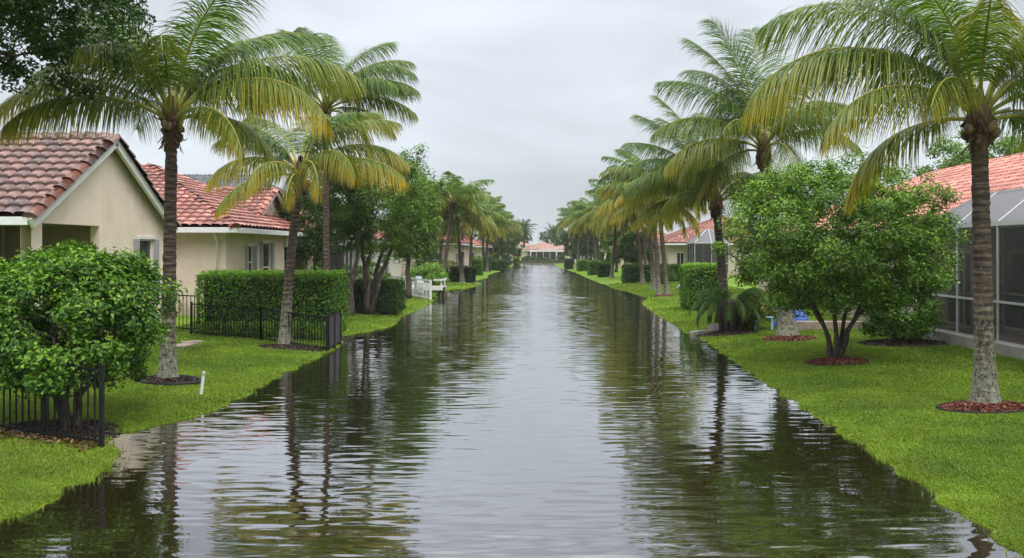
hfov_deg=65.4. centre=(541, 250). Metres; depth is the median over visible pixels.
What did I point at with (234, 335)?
picket fence
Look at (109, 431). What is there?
mulch bed
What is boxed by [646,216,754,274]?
house
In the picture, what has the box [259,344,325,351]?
mulch bed
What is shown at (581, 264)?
hedge
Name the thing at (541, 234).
tree
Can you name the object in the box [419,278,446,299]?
dock
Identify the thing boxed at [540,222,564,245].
date palm
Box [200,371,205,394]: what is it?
marker pipe
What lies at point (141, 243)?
window
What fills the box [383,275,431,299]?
white railing
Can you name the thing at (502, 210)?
coconut palm
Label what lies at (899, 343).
mulch bed
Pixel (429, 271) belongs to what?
bush
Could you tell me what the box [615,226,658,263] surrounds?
tree
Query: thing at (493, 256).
bush
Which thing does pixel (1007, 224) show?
screen enclosure
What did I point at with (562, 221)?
coconut palm
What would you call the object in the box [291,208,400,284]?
house
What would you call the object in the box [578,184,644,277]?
coconut palm
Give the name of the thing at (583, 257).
house
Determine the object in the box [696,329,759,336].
mulch bed
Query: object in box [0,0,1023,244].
sky
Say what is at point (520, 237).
tree
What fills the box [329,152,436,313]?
forked tree
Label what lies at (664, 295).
mulch bed
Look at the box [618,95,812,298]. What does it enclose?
coconut palm
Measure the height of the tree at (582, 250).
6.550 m
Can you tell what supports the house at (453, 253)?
on the ground at (732, 281)
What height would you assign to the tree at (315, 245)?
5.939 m
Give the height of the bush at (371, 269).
2.175 m
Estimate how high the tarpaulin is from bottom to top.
0.895 m
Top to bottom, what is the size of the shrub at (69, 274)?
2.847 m
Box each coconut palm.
[0,0,366,377]
[204,112,410,343]
[234,25,420,270]
[422,171,498,274]
[424,176,475,278]
[437,196,498,282]
[443,181,490,264]
[452,192,506,265]
[460,204,513,271]
[475,207,507,259]
[482,196,505,257]
[497,214,523,259]
[555,208,578,257]
[556,203,599,266]
[562,200,603,259]
[565,202,584,259]
[569,200,614,259]
[570,197,596,259]
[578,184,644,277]
[581,190,628,261]
[587,171,645,263]
[591,181,668,283]
[595,165,707,294]
[598,149,701,293]
[600,153,677,289]
[600,197,646,263]
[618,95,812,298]
[649,13,862,335]
[740,0,1023,403]
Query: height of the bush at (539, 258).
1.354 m
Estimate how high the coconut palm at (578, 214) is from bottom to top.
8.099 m
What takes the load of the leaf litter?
on the ground at (732, 281)
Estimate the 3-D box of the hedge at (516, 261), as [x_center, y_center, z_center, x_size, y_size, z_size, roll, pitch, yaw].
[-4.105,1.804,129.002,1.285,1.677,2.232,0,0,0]
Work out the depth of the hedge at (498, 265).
101.20 m
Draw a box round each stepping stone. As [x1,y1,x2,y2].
[176,343,197,347]
[180,340,203,342]
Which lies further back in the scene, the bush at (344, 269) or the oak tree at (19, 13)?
the bush at (344, 269)
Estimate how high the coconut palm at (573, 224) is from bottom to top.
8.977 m
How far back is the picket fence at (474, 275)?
62.08 m
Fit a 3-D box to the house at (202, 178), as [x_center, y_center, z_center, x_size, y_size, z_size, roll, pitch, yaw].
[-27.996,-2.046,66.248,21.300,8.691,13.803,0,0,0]
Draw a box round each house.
[0,130,181,341]
[141,163,312,315]
[181,174,285,192]
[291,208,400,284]
[401,230,475,274]
[464,236,492,258]
[502,241,530,259]
[522,242,563,258]
[562,243,605,262]
[606,231,667,267]
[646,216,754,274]
[745,152,1023,294]
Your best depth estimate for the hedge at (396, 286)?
31.38 m
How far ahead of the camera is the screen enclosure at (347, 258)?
41.15 m
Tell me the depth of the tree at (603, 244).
87.36 m
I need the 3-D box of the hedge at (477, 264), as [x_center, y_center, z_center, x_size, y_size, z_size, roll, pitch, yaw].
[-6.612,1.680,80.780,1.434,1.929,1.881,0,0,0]
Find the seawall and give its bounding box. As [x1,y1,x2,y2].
[510,260,563,263]
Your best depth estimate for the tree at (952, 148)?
46.12 m
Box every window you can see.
[133,236,158,292]
[245,243,257,270]
[260,240,274,277]
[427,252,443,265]
[676,252,684,263]
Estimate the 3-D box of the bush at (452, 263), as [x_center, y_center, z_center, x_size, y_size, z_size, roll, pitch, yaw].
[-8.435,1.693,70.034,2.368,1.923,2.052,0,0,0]
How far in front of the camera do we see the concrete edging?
24.52 m
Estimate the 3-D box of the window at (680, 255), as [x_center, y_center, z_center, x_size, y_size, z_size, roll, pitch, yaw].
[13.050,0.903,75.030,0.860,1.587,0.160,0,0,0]
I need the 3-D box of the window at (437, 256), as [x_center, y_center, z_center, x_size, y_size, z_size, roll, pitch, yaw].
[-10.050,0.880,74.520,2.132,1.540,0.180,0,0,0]
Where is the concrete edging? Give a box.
[690,329,718,334]
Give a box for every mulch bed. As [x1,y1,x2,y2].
[0,418,122,438]
[139,375,200,385]
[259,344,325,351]
[651,294,675,296]
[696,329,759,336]
[761,335,816,341]
[804,356,868,365]
[855,338,949,346]
[936,400,1023,413]
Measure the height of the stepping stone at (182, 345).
0.091 m
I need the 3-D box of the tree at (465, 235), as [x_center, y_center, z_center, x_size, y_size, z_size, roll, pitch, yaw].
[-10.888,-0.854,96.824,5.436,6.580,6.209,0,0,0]
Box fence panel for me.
[327,310,340,350]
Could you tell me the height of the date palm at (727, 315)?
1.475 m
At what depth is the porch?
163.60 m
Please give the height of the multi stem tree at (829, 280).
4.969 m
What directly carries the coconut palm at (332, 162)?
on the ground at (732, 281)
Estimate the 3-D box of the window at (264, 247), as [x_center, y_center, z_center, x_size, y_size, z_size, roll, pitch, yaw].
[-11.370,0.665,32.850,0.180,2.170,1.632,0,0,0]
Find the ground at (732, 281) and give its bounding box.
[0,255,1022,553]
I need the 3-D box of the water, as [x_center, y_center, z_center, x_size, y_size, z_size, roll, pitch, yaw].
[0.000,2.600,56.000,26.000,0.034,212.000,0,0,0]
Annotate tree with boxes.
[0,0,156,104]
[274,183,355,271]
[286,171,387,315]
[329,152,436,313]
[379,142,448,297]
[387,194,456,273]
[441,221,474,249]
[473,230,519,260]
[494,221,529,258]
[539,228,566,245]
[559,224,585,263]
[568,229,609,260]
[591,225,635,271]
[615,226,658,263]
[709,146,972,358]
[736,215,786,260]
[907,125,1023,177]
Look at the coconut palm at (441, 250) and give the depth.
67.01 m
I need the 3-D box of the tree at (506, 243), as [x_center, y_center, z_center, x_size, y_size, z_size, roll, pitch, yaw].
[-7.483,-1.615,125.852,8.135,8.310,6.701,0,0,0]
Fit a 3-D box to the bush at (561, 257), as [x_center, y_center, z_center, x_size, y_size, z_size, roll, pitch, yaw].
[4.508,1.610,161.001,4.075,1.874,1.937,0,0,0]
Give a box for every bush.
[311,262,362,278]
[346,259,390,278]
[410,262,447,291]
[434,259,458,277]
[484,252,497,259]
[500,253,512,267]
[520,256,532,259]
[533,257,553,259]
[554,255,564,261]
[647,264,676,283]
[728,293,777,329]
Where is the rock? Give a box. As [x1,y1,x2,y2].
[707,323,718,328]
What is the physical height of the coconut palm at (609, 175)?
8.478 m
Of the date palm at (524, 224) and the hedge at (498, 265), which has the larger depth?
the date palm at (524, 224)
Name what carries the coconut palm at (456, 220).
on the ground at (732, 281)
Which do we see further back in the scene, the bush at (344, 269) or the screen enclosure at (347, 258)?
the screen enclosure at (347, 258)
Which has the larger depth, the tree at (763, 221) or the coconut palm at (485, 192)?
the coconut palm at (485, 192)
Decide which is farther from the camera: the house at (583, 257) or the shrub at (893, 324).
the house at (583, 257)
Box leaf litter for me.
[0,419,106,452]
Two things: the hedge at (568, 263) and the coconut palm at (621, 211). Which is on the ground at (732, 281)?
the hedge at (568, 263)
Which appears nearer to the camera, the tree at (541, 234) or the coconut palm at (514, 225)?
the coconut palm at (514, 225)
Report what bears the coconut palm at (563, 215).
on the ground at (732, 281)
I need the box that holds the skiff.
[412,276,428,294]
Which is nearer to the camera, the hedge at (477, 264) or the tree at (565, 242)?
the hedge at (477, 264)
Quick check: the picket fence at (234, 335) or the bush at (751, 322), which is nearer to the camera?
the picket fence at (234, 335)
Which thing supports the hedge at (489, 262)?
on the ground at (732, 281)
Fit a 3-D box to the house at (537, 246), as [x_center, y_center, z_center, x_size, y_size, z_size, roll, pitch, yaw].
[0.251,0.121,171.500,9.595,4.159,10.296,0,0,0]
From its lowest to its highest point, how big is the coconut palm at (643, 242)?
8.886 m
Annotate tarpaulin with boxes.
[774,310,808,325]
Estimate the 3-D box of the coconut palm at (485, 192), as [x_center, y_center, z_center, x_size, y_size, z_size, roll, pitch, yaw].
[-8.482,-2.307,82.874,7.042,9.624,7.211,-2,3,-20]
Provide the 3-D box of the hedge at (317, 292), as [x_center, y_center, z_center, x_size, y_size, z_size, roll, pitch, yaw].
[-7.748,1.579,23.004,4.294,2.163,1.680,0,0,0]
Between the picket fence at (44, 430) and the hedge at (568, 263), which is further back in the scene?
the hedge at (568, 263)
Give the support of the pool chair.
on the ground at (732, 281)
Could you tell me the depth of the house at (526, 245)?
186.00 m
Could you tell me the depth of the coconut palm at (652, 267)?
50.47 m
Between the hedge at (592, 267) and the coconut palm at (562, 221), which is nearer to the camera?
the hedge at (592, 267)
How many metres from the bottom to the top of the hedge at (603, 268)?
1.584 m
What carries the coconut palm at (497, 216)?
on the ground at (732, 281)
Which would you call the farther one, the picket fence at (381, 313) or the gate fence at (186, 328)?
the picket fence at (381, 313)
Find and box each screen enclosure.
[313,232,352,272]
[687,229,729,275]
[919,188,1023,359]
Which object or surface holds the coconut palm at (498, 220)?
on the ground at (732, 281)
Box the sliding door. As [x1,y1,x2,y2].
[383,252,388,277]
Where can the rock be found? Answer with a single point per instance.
(713, 326)
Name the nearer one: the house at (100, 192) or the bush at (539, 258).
the house at (100, 192)
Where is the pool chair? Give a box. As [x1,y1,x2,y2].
[755,298,773,329]
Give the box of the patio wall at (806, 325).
[795,321,876,329]
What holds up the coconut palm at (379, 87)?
on the ground at (732, 281)
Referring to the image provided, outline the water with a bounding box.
[0,264,1023,557]
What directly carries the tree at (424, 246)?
on the ground at (732, 281)
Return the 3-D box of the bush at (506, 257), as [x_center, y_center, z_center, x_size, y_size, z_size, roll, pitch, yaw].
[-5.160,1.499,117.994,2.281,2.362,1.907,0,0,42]
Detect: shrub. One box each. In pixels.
[0,238,187,427]
[857,280,946,340]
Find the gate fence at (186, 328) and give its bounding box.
[176,294,199,329]
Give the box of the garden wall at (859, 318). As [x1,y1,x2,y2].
[828,239,921,328]
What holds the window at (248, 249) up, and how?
in the house at (250, 236)
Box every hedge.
[193,268,351,339]
[345,277,406,313]
[449,265,473,282]
[472,258,483,275]
[482,257,490,271]
[491,260,506,270]
[513,257,519,266]
[564,258,573,268]
[576,259,588,271]
[586,259,602,275]
[597,262,610,277]
[621,263,682,282]
[677,261,726,309]
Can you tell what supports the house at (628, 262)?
on the ground at (732, 281)
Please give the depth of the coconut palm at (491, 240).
121.75 m
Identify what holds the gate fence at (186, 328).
on the ground at (732, 281)
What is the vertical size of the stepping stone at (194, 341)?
0.088 m
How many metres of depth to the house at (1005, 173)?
30.71 m
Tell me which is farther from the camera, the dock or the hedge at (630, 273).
the hedge at (630, 273)
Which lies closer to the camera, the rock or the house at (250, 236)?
the rock
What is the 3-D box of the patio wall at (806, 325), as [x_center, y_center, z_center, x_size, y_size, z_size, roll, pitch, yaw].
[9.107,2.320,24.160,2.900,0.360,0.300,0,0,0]
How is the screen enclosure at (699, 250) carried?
on the ground at (732, 281)
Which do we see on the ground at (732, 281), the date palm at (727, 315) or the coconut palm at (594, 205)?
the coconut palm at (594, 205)
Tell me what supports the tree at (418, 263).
on the ground at (732, 281)
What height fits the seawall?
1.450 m
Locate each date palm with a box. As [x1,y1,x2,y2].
[515,218,537,247]
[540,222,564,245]
[688,287,768,330]
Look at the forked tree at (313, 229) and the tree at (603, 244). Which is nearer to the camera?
the forked tree at (313, 229)
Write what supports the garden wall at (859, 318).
on the ground at (732, 281)
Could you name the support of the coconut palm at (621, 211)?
on the mulch bed at (664, 295)
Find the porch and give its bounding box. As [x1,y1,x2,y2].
[530,248,563,259]
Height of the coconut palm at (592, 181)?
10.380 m
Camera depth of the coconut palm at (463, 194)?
58.52 m
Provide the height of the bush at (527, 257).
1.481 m
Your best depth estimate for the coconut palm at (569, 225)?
130.87 m
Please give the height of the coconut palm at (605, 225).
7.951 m
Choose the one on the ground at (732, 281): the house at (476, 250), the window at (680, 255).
the house at (476, 250)
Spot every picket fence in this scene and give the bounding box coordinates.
[0,356,104,446]
[190,302,327,350]
[345,288,391,315]
[447,267,475,282]
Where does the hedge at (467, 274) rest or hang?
on the ground at (732, 281)
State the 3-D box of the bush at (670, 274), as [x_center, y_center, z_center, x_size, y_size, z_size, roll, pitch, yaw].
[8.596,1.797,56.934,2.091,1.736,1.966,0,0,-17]
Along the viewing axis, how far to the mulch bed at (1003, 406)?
12.06 m
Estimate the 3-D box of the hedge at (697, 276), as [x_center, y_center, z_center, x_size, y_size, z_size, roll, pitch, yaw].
[6.767,1.515,33.497,1.963,2.138,2.051,0,0,0]
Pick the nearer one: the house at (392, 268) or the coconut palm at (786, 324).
the coconut palm at (786, 324)
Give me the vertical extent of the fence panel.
1.046 m

